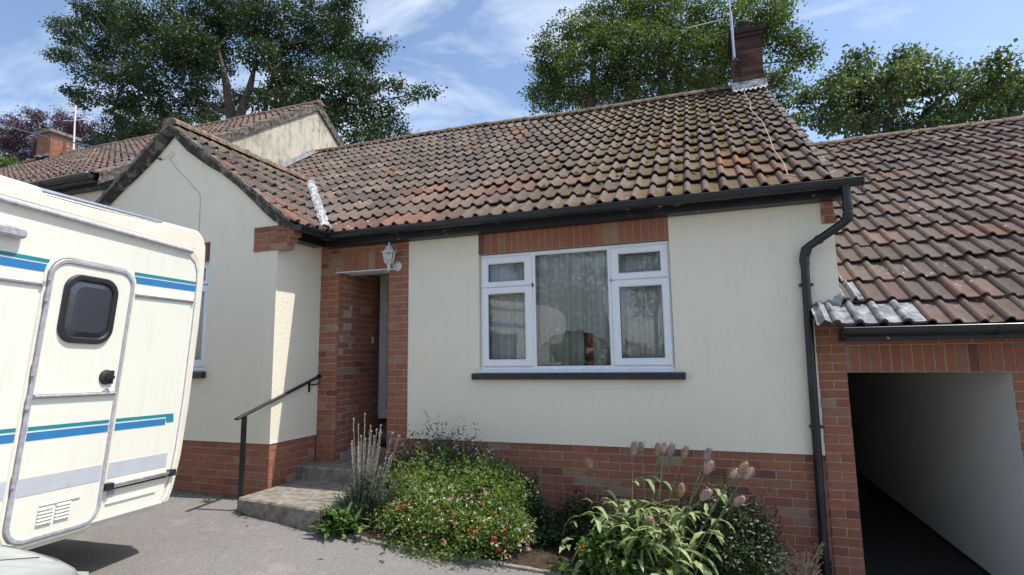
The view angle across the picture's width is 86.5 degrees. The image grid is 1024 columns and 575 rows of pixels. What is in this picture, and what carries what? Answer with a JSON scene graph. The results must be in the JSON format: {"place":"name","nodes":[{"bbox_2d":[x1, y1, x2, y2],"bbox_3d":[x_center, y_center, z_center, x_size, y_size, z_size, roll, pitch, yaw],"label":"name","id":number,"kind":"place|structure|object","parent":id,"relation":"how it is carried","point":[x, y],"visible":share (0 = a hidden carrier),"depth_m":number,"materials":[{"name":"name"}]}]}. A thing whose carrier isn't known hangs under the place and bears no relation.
{"place":"outdoors","nodes":[
{"label":"outdoors","id":0,"kind":"place"},
{"bbox_2d":[28,444,562,574],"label":"driveway","id":1,"kind":"structure","parent":0,"point":[184,533],"depth_m":4.39,"materials":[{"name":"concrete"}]},
{"bbox_2d":[0,152,23,167],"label":"young tree","id":2,"kind":"object","parent":1,"relation":"on","point":[5,162],"visible":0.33,"depth_m":27.10,"materials":[{"name":"green plant"}]},
{"bbox_2d":[0,545,88,574],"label":"parked car","id":3,"kind":"object","parent":1,"relation":"on","point":[15,561],"visible":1,"depth_m":2.46,"materials":[{"name":"grey"}]},
{"bbox_2d":[0,105,104,162],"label":"copper beech","id":4,"kind":"object","parent":1,"relation":"on","point":[19,136],"visible":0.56,"depth_m":46.62,"materials":[{"name":"purple plant"}]},
{"bbox_2d":[0,175,204,549],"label":"motorhome","id":5,"kind":"object","parent":1,"relation":"on","point":[100,305],"visible":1,"depth_m":3.61,"materials":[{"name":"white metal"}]},
{"bbox_2d":[0,255,135,547],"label":"door","id":6,"kind":"structure","parent":5,"relation":"in","point":[77,354],"depth_m":3.49,"materials":[{"name":"white plastic"}]},
{"bbox_2d":[78,105,220,148],"bbox_3d":[-17.972,-2.198,26.458,10.892,14.591,3.650,-3,-8,19],"label":"holly","id":7,"kind":"object","parent":1,"relation":"on","point":[142,126],"visible":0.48,"depth_m":26.51,"materials":[{"name":"green plant"}]},
{"bbox_2d":[0,100,344,201],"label":"neighbour house","id":8,"kind":"structure","parent":1,"relation":"on","point":[277,136],"depth_m":11.57,"materials":[{"name":"brown tile"}]},
{"bbox_2d":[51,103,95,149],"bbox_3d":[-12.682,-4.622,15.806,0.698,1.353,1.097,-1,-7,0],"label":"tv aerial","id":9,"kind":"object","parent":8,"relation":"attached to","point":[74,120],"visible":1,"depth_m":15.75,"materials":[{"name":"white metal"}]},
{"bbox_2d":[38,0,447,144],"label":"sycamore","id":10,"kind":"object","parent":1,"relation":"on","point":[192,49],"visible":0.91,"depth_m":27.59,"materials":[{"name":"green plant"}]},
{"bbox_2d":[237,439,397,532],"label":"concrete steps","id":11,"kind":"structure","parent":1,"relation":"on","point":[304,493],"depth_m":5.44,"materials":[{"name":"grey concrete"}]},
{"bbox_2d":[234,374,321,511],"bbox_3d":[-2.520,1.636,5.912,0.099,1.340,1.216,-3,-8,19],"label":"handrail","id":12,"kind":"object","parent":11,"relation":"on","point":[243,417],"visible":0.79,"depth_m":5.44,"materials":[{"name":"black metal"}]},
{"bbox_2d":[307,499,370,542],"bbox_3d":[-1.517,2.066,4.765,0.618,0.333,0.478,-7,-9,39],"label":"dock plant","id":13,"kind":"object","parent":1,"relation":"on","point":[333,522],"visible":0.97,"depth_m":4.77,"materials":[{"name":"green plant"}]},
{"bbox_2d":[172,489,534,572],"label":"leaf litter","id":14,"kind":"object","parent":1,"relation":"on","point":[302,530],"visible":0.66,"depth_m":4.95,"materials":[{"name":"brown plant"}]},
{"bbox_2d":[383,537,408,547],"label":"weed","id":15,"kind":"object","parent":1,"relation":"on","point":[384,541],"visible":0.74,"depth_m":4.62,"materials":[{"name":"green plant"}]},
{"bbox_2d":[348,533,578,574],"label":"edging","id":16,"kind":"object","parent":1,"relation":"on","point":[485,561],"visible":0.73,"depth_m":4.46,"materials":[{"name":"concrete"}]},
{"bbox_2d":[95,19,865,574],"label":"bungalow","id":17,"kind":"object","parent":1,"relation":"on","point":[715,207],"visible":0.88,"depth_m":5.94,"materials":[{"name":"paint"}]},
{"bbox_2d":[0,123,160,159],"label":"telephone wire","id":18,"kind":"object","parent":17,"relation":"attached to","point":[77,143],"visible":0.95,"depth_m":8.69,"materials":[{"name":"black plastic"}]},
{"bbox_2d":[194,270,205,358],"bbox_3d":[-4.160,0.381,6.712,1.479,1.240,0.030,-3,-8,19],"label":"net curtain","id":19,"kind":"object","parent":17,"relation":"hanging from","point":[198,344],"visible":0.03,"depth_m":6.55,"materials":[{"name":"white fabric"}]},
{"bbox_2d":[192,261,208,377],"bbox_3d":[-4.233,0.399,6.563,1.610,1.368,0.195,-3,-8,19],"label":"window","id":20,"kind":"structure","parent":17,"relation":"in","point":[198,365],"depth_m":6.33,"materials":[{"name":"white plastic"}]},
{"bbox_2d":[380,242,401,270],"bbox_3d":[-1.405,-0.355,6.268,0.180,0.342,0.227,-3,-8,19],"label":"wall lantern","id":21,"kind":"object","parent":17,"relation":"attached to","point":[388,251],"depth_m":6.23,"materials":[{"name":"white metal"}]},
{"bbox_2d":[538,254,584,365],"bbox_3d":[0.184,0.342,6.030,1.226,1.460,0.060,-3,-8,19],"label":"curtain","id":22,"kind":"object","parent":17,"relation":"hanging from","point":[566,348],"visible":0.05,"depth_m":5.86,"materials":[{"name":"beige fabric"}]},
{"bbox_2d":[490,251,663,358],"bbox_3d":[0.644,0.232,5.773,2.001,1.200,0.056,-3,-8,19],"label":"net curtain","id":23,"kind":"object","parent":17,"relation":"hanging from","point":[572,292],"visible":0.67,"depth_m":5.77,"materials":[{"name":"white fabric"}]},
{"bbox_2d":[471,240,685,379],"bbox_3d":[0.615,0.259,5.621,2.187,1.360,0.167,-3,-8,19],"label":"window","id":24,"kind":"structure","parent":17,"relation":"in","point":[634,368],"depth_m":5.54,"materials":[{"name":"white plastic"}]},
{"bbox_2d":[588,333,593,365],"bbox_3d":[0.864,1.118,5.831,0.260,1.249,0.180,-3,-8,19],"label":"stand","id":25,"kind":"object","parent":17,"relation":"in","point":[590,350],"visible":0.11,"depth_m":5.87,"materials":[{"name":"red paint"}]},
{"bbox_2d":[593,251,623,364],"bbox_3d":[1.316,0.275,5.634,0.975,1.460,0.060,-3,-8,19],"label":"curtain","id":26,"kind":"object","parent":17,"relation":"hanging from","point":[602,351],"visible":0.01,"depth_m":5.73,"materials":[{"name":"red fabric"}]},
{"bbox_2d":[687,0,742,83],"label":"tv aerial","id":27,"kind":"object","parent":17,"relation":"attached to","point":[732,36],"visible":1,"depth_m":9.32,"materials":[{"name":"metal"}]},
{"bbox_2d":[743,89,796,176],"bbox_3d":[3.145,-2.137,6.925,0.071,2.853,4.242,-3,-8,19],"label":"aerial cable","id":28,"kind":"object","parent":17,"relation":"attached to","point":[770,140],"visible":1,"depth_m":5.79,"materials":[{"name":"black plastic"}]},
{"bbox_2d":[351,497,792,574],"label":"flower bed","id":29,"kind":"object","parent":1,"relation":"on","point":[545,557],"visible":0.15,"depth_m":4.66,"materials":[{"name":"soil"}]},
{"bbox_2d":[327,414,405,526],"bbox_3d":[-1.344,1.696,5.080,0.746,1.039,0.553,0,-7,-5],"label":"lavender","id":30,"kind":"object","parent":29,"relation":"on","point":[362,491],"visible":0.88,"depth_m":4.99,"materials":[{"name":"green plant"}]},
{"bbox_2d":[363,408,522,495],"bbox_3d":[-0.723,1.772,5.545,1.558,1.077,1.060,-8,-10,45],"label":"dark shrub","id":31,"kind":"object","parent":29,"relation":"on","point":[435,445],"visible":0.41,"depth_m":5.51,"materials":[{"name":"green plant"}]},
{"bbox_2d":[352,439,540,562],"bbox_3d":[-0.581,1.861,4.898,1.685,0.856,1.163,-3,-8,19],"label":"salvia bush","id":32,"kind":"object","parent":29,"relation":"on","point":[453,509],"visible":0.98,"depth_m":4.71,"materials":[{"name":"green plant"}]},
{"bbox_2d":[465,453,520,507],"bbox_3d":[-0.159,1.941,5.151,0.571,0.763,0.593,3,-8,-27],"label":"wallflower","id":33,"kind":"object","parent":29,"relation":"on","point":[501,464],"visible":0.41,"depth_m":5.12,"materials":[{"name":"green plant"}]},
{"bbox_2d":[498,469,558,545],"bbox_3d":[0.048,2.046,5.170,0.782,0.606,0.770,-3,-8,19],"label":"dark shrub","id":34,"kind":"object","parent":29,"relation":"on","point":[534,508],"visible":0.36,"depth_m":5.04,"materials":[{"name":"green plant"}]},
{"bbox_2d":[519,507,597,550],"bbox_3d":[0.436,2.196,5.014,1.073,0.385,0.738,-1,-7,0],"label":"ground cover","id":35,"kind":"object","parent":29,"relation":"on","point":[555,535],"visible":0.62,"depth_m":4.85,"materials":[{"name":"green plant"}]},
{"bbox_2d":[548,556,586,574],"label":"plant","id":36,"kind":"object","parent":29,"relation":"on","point":[566,569],"visible":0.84,"depth_m":4.39,"materials":[{"name":"green plant"}]},
{"bbox_2d":[555,486,608,532],"bbox_3d":[0.647,2.105,5.123,0.543,0.455,0.536,-3,-8,19],"label":"red salvia","id":37,"kind":"object","parent":29,"relation":"on","point":[574,510],"visible":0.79,"depth_m":5.07,"materials":[{"name":"green plant"}]},
{"bbox_2d":[574,515,663,574],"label":"leafy bush","id":38,"kind":"object","parent":29,"relation":"on","point":[597,560],"visible":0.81,"depth_m":4.19,"materials":[{"name":"green plant"}]},
{"bbox_2d":[558,439,754,574],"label":"teasel","id":39,"kind":"object","parent":29,"relation":"on","point":[672,555],"visible":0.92,"depth_m":4.28,"materials":[{"name":"green plant"}]},
{"bbox_2d":[657,476,799,574],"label":"leafy bush","id":40,"kind":"object","parent":29,"relation":"on","point":[755,542],"visible":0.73,"depth_m":4.32,"materials":[{"name":"green plant"}]},
{"bbox_2d":[766,541,824,574],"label":"dry stems","id":41,"kind":"object","parent":29,"relation":"on","point":[807,565],"visible":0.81,"depth_m":4.31,"materials":[{"name":"beige plant"}]},
{"bbox_2d":[811,115,1023,574],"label":"outbuilding","id":42,"kind":"structure","parent":1,"relation":"on","point":[924,308],"depth_m":5.38,"materials":[{"name":"tile"}]},
{"bbox_2d":[375,423,386,446],"bbox_3d":[-1.494,1.777,6.593,0.330,0.265,0.330,-3,-8,19],"label":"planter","id":43,"kind":"object","parent":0,"point":[383,439],"visible":0.31,"depth_m":6.46,"materials":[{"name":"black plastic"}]},
{"bbox_2d":[0,0,1023,157],"label":"sky","id":44,"kind":"structure","parent":0,"point":[475,49],"materials":[{"name":"blue"}]},
{"bbox_2d":[516,0,829,115],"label":"lime tree","id":45,"kind":"object","parent":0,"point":[640,26],"visible":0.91,"depth_m":22.30,"materials":[{"name":"green plant"}]},
{"bbox_2d":[785,38,1023,139],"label":"maple","id":46,"kind":"object","parent":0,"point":[885,90],"visible":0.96,"depth_m":14.83,"materials":[{"name":"green plant"}]},
{"bbox_2d":[856,472,985,574],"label":"passage floor","id":47,"kind":"structure","parent":0,"point":[897,539],"depth_m":5.74,"materials":[{"name":"paint"}]}
]}

